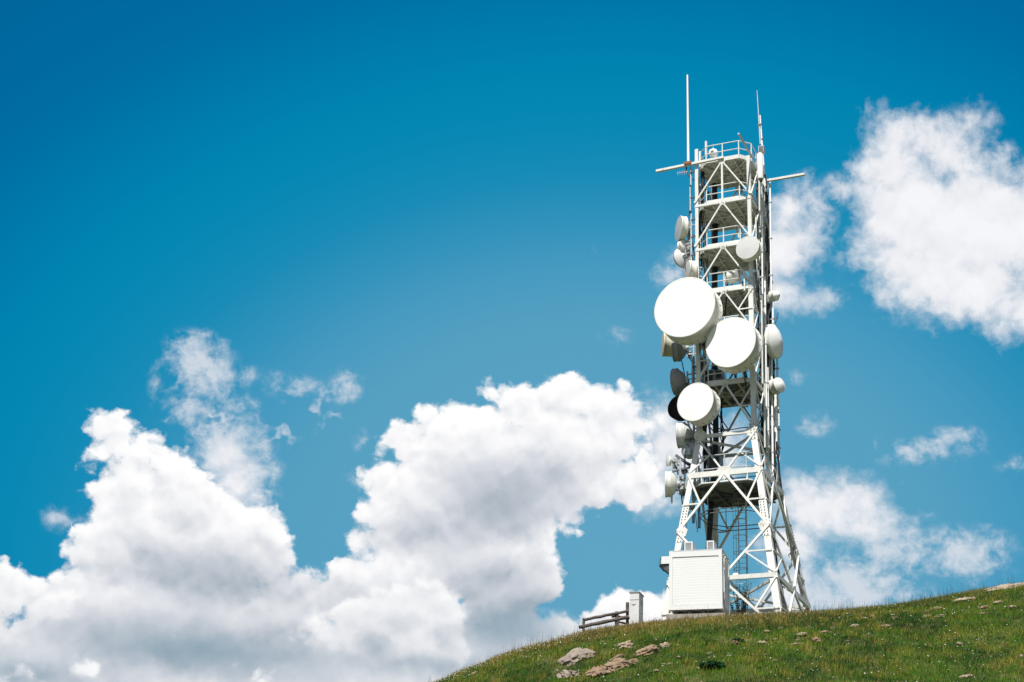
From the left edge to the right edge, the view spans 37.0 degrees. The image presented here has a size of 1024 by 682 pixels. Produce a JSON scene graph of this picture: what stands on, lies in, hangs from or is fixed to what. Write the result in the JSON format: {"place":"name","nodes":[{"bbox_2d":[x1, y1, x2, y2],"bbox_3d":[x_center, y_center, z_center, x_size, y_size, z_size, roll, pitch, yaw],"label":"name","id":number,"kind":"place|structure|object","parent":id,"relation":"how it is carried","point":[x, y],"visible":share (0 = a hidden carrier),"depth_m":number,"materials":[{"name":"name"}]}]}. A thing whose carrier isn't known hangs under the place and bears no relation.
{"place":"outdoors","nodes":[
{"label":"outdoors","id":0,"kind":"place"},
{"bbox_2d":[0,0,1023,681],"label":"sky","id":1,"kind":"structure","parent":0,"point":[330,335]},
{"bbox_2d":[684,541,695,549],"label":"air conditioner","id":2,"kind":"object","parent":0,"point":[690,545],"visible":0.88,"depth_m":72.79,"materials":[{"name":"metal"}]},
{"bbox_2d":[707,540,716,548],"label":"air conditioner","id":3,"kind":"object","parent":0,"point":[712,544],"visible":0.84,"depth_m":72.49,"materials":[{"name":"metal"}]},
{"bbox_2d":[436,583,1023,681],"bbox_3d":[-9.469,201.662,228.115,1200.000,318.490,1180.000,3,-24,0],"label":"hill","id":4,"kind":"structure","parent":0,"point":[660,660],"depth_m":57.30,"materials":[{"name":"green plant"}]},
{"bbox_2d":[556,669,579,677],"bbox_3d":[2.165,12.516,57.409,1.013,0.462,1.335,-8,-9,-5],"label":"rock","id":5,"kind":"object","parent":4,"relation":"on","point":[564,672],"visible":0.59,"depth_m":57.00,"materials":[{"name":"beige stone"}]},
{"bbox_2d":[556,648,595,665],"bbox_3d":[2.564,12.561,60.912,1.614,0.592,1.774,-22,-5,-11],"label":"rock","id":6,"kind":"object","parent":4,"relation":"on","point":[574,655],"visible":0.72,"depth_m":60.42,"materials":[{"name":"beige stone"}]},
{"bbox_2d":[584,666,611,677],"bbox_3d":[3.220,12.292,56.887,1.154,0.420,1.059,-12,-5,-6],"label":"rock","id":7,"kind":"object","parent":4,"relation":"on","point":[598,671],"visible":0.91,"depth_m":56.58,"materials":[{"name":"beige stone"}]},
{"bbox_2d":[579,602,629,631],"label":"wooden fence","id":8,"kind":"object","parent":4,"relation":"on","point":[616,617],"visible":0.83,"depth_m":70.05,"materials":[{"name":"brown wood"}]},
{"bbox_2d":[604,658,628,671],"bbox_3d":[3.824,12.149,57.319,1.151,0.430,1.207,-16,-3,-8],"label":"rock","id":9,"kind":"object","parent":4,"relation":"on","point":[616,664],"visible":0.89,"depth_m":57.05,"materials":[{"name":"beige stone"}]},
{"bbox_2d":[610,654,624,661],"bbox_3d":[4.033,12.210,58.970,0.720,0.192,0.589,-23,-5,-11],"label":"rock","id":10,"kind":"object","parent":4,"relation":"on","point":[618,655],"visible":0.59,"depth_m":58.90,"materials":[{"name":"beige stone"}]},
{"bbox_2d":[618,640,632,649],"bbox_3d":[4.466,12.150,61.096,0.721,0.350,1.116,-23,-6,-11],"label":"rock","id":11,"kind":"object","parent":4,"relation":"on","point":[625,644],"visible":0.75,"depth_m":60.81,"materials":[{"name":"beige stone"}]},
{"bbox_2d":[628,658,638,664],"bbox_3d":[4.486,12.062,57.595,0.603,0.229,0.618,-12,-7,-6],"label":"rock","id":12,"kind":"object","parent":4,"relation":"on","point":[633,660],"visible":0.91,"depth_m":57.44,"materials":[{"name":"beige stone"}]},
{"bbox_2d":[629,591,643,623],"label":"utility cabinet","id":13,"kind":"object","parent":4,"relation":"on","point":[636,604],"visible":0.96,"depth_m":70.89,"materials":[{"name":"white metal"}]},
{"bbox_2d":[635,644,659,656],"bbox_3d":[5.171,11.972,58.974,0.979,0.335,1.094,-19,-4,-9],"label":"rock","id":14,"kind":"object","parent":4,"relation":"on","point":[649,648],"visible":0.88,"depth_m":58.72,"materials":[{"name":"beige stone"}]},
{"bbox_2d":[660,642,671,647],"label":"rock","id":15,"kind":"object","parent":4,"relation":"on","point":[664,644],"visible":0.92,"depth_m":59.93,"materials":[{"name":"beige stone"}]},
{"bbox_2d":[666,549,729,619],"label":"equipment cabin","id":16,"kind":"object","parent":4,"relation":"on","point":[699,581],"visible":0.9,"depth_m":71.70,"materials":[{"name":"metal"}]},
{"bbox_2d":[659,556,668,574],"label":"hooded box","id":17,"kind":"object","parent":16,"relation":"attached to","point":[664,563],"visible":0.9,"depth_m":72.91,"materials":[{"name":"white paint"}]},
{"bbox_2d":[724,562,728,610],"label":"door","id":18,"kind":"structure","parent":16,"relation":"in","point":[726,606],"depth_m":72.03,"materials":[{"name":"grey metal"}]},
{"bbox_2d":[697,659,726,669],"bbox_3d":[7.204,11.642,54.766,1.018,0.455,0.870,-19,-32,40],"label":"shrub","id":19,"kind":"object","parent":4,"relation":"on","point":[715,664],"visible":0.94,"depth_m":54.58,"materials":[{"name":"green plant"}]},
{"bbox_2d":[428,578,1023,681],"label":"tall stalks","id":20,"kind":"object","parent":4,"relation":"on","point":[779,613],"visible":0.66,"depth_m":68.55,"materials":[{"name":"green plant"}]},
{"bbox_2d":[434,573,1020,676],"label":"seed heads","id":21,"kind":"object","parent":20,"relation":"attached to","point":[778,603],"visible":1,"depth_m":68.97,"materials":[{"name":"plant"}]},
{"bbox_2d":[431,585,1023,681],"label":"wildflowers","id":22,"kind":"object","parent":4,"relation":"on","point":[562,636],"visible":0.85,"depth_m":64.45,"materials":[{"name":"green plant"}]},
{"bbox_2d":[656,133,811,620],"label":"lattice tower","id":23,"kind":"structure","parent":4,"relation":"on","point":[739,212],"depth_m":80.67,"materials":[{"name":"white metal"}]},
{"bbox_2d":[661,332,684,373],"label":"dish antenna","id":24,"kind":"object","parent":23,"relation":"attached to","point":[666,351],"visible":0.43,"depth_m":83.09,"materials":[{"name":"metal"}]},
{"bbox_2d":[666,456,682,504],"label":"dish antenna","id":25,"kind":"object","parent":23,"relation":"attached to","point":[669,460],"visible":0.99,"depth_m":78.97,"materials":[{"name":"metal"}]},
{"bbox_2d":[668,395,692,441],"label":"dish antenna","id":26,"kind":"object","parent":23,"relation":"attached to","point":[673,412],"visible":0.29,"depth_m":81.02,"materials":[{"name":"metal"}]},
{"bbox_2d":[665,471,697,531],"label":"dish antenna","id":27,"kind":"object","parent":23,"relation":"attached to","point":[672,484],"visible":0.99,"depth_m":78.09,"materials":[{"name":"metal"}]},
{"bbox_2d":[670,368,695,395],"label":"dish antenna","id":28,"kind":"object","parent":23,"relation":"attached to","point":[679,381],"visible":0.84,"depth_m":81.42,"materials":[{"name":"metal"}]},
{"bbox_2d":[671,340,695,370],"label":"dish antenna","id":29,"kind":"object","parent":23,"relation":"attached to","point":[679,351],"visible":0.69,"depth_m":81.97,"materials":[{"name":"metal"}]},
{"bbox_2d":[673,248,693,268],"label":"dish antenna","id":30,"kind":"object","parent":23,"relation":"attached to","point":[680,258],"visible":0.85,"depth_m":83.58,"materials":[{"name":"metal"}]},
{"bbox_2d":[677,239,689,259],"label":"dish antenna","id":31,"kind":"object","parent":23,"relation":"attached to","point":[682,245],"visible":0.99,"depth_m":83.77,"materials":[{"name":"metal"}]},
{"bbox_2d":[675,216,694,256],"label":"dish antenna","id":32,"kind":"object","parent":23,"relation":"attached to","point":[682,229],"visible":0.98,"depth_m":83.97,"materials":[{"name":"metal"}]},
{"bbox_2d":[681,442,694,491],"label":"dish antenna","id":33,"kind":"object","parent":23,"relation":"attached to","point":[687,450],"visible":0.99,"depth_m":79.21,"materials":[{"name":"metal"}]},
{"bbox_2d":[684,75,691,164],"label":"whip antenna","id":34,"kind":"object","parent":23,"relation":"attached to","point":[688,161],"visible":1,"depth_m":86.52,"materials":[{"name":"metal"}]},
{"bbox_2d":[654,277,722,376],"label":"dish antenna","id":35,"kind":"object","parent":23,"relation":"attached to","point":[688,310],"visible":1,"depth_m":79.64,"materials":[{"name":"metal"}]},
{"bbox_2d":[676,422,704,479],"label":"dish antenna","id":36,"kind":"object","parent":23,"relation":"attached to","point":[684,430],"visible":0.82,"depth_m":79.64,"materials":[{"name":"metal"}]},
{"bbox_2d":[683,260,701,278],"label":"dish antenna","id":37,"kind":"object","parent":23,"relation":"attached to","point":[691,270],"visible":0.83,"depth_m":82.61,"materials":[{"name":"metal"}]},
{"bbox_2d":[692,486,694,522],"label":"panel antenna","id":38,"kind":"object","parent":23,"relation":"attached to","point":[693,508],"visible":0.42,"depth_m":79.97,"materials":[{"name":"metal"}]},
{"bbox_2d":[677,383,720,461],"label":"dish antenna","id":39,"kind":"object","parent":23,"relation":"attached to","point":[698,404],"visible":1,"depth_m":78.17,"materials":[{"name":"metal"}]},
{"bbox_2d":[698,498,700,528],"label":"panel antenna","id":40,"kind":"object","parent":23,"relation":"attached to","point":[699,516],"visible":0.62,"depth_m":79.63,"materials":[{"name":"metal"}]},
{"bbox_2d":[694,429,708,481],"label":"dish antenna","id":41,"kind":"object","parent":23,"relation":"attached to","point":[700,434],"visible":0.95,"depth_m":78.95,"materials":[{"name":"metal"}]},
{"bbox_2d":[709,147,717,157],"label":"beacon","id":42,"kind":"object","parent":23,"relation":"on","point":[713,155],"visible":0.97,"depth_m":86.02,"materials":[{"name":"metal"}]},
{"bbox_2d":[723,269,740,316],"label":"dish antenna","id":43,"kind":"object","parent":23,"relation":"attached to","point":[732,274],"visible":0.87,"depth_m":82.56,"materials":[{"name":"metal"}]},
{"bbox_2d":[705,317,762,406],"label":"dish antenna","id":44,"kind":"object","parent":23,"relation":"attached to","point":[734,345],"visible":1,"depth_m":78.19,"materials":[{"name":"metal"}]},
{"bbox_2d":[736,236,761,297],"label":"dish antenna","id":45,"kind":"object","parent":23,"relation":"attached to","point":[748,248],"visible":1,"depth_m":81.23,"materials":[{"name":"metal"}]},
{"bbox_2d":[757,93,760,144],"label":"whip antenna","id":46,"kind":"object","parent":23,"relation":"attached to","point":[759,124],"visible":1,"depth_m":87.83,"materials":[{"name":"metal"}]},
{"bbox_2d":[757,153,763,194],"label":"cylinder antenna","id":47,"kind":"object","parent":23,"relation":"attached to","point":[760,177],"visible":1,"depth_m":84.34,"materials":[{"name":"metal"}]},
{"bbox_2d":[759,115,765,191],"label":"whip antenna","id":48,"kind":"object","parent":23,"relation":"attached to","point":[763,154],"visible":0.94,"depth_m":86.97,"materials":[{"name":"white metal"}]},
{"bbox_2d":[760,324,782,383],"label":"dish antenna","id":49,"kind":"object","parent":23,"relation":"attached to","point":[774,343],"visible":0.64,"depth_m":81.65,"materials":[{"name":"metal"}]},
{"bbox_2d":[766,290,779,314],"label":"dish antenna","id":50,"kind":"object","parent":23,"relation":"attached to","point":[773,296],"visible":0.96,"depth_m":82.74,"materials":[{"name":"metal"}]},
{"bbox_2d":[769,377,784,420],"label":"dish antenna","id":51,"kind":"object","parent":23,"relation":"attached to","point":[777,385],"visible":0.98,"depth_m":80.62,"materials":[{"name":"metal"}]},
{"bbox_2d":[449,586,1023,681],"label":"meadow herbs","id":52,"kind":"object","parent":4,"relation":"on","point":[873,679],"visible":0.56,"depth_m":58.26,"materials":[{"name":"green plant"}]},
{"bbox_2d":[732,637,744,642],"bbox_3d":[8.956,11.854,60.469,0.551,0.369,0.375,3,-24,0],"label":"shrub","id":53,"kind":"object","parent":4,"relation":"on","point":[737,639],"visible":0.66,"depth_m":60.42,"materials":[{"name":"green plant"}]},
{"bbox_2d":[730,582,751,614],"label":"weed","id":54,"kind":"object","parent":4,"relation":"on","point":[743,594],"visible":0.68,"depth_m":73.69,"materials":[{"name":"plant"}]},
{"bbox_2d":[810,637,820,642],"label":"rock","id":55,"kind":"object","parent":4,"relation":"on","point":[817,639],"visible":0.79,"depth_m":58.88,"materials":[{"name":"beige stone"}]},
{"bbox_2d":[953,597,974,601],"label":"rock","id":56,"kind":"object","parent":4,"relation":"on","point":[964,598],"visible":0.67,"depth_m":66.45,"materials":[{"name":"beige stone"}]},
{"bbox_2d":[984,582,1023,591],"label":"rock","id":57,"kind":"object","parent":4,"relation":"on","point":[999,586],"visible":0.48,"depth_m":68.91,"materials":[{"name":"beige stone"}]}
]}

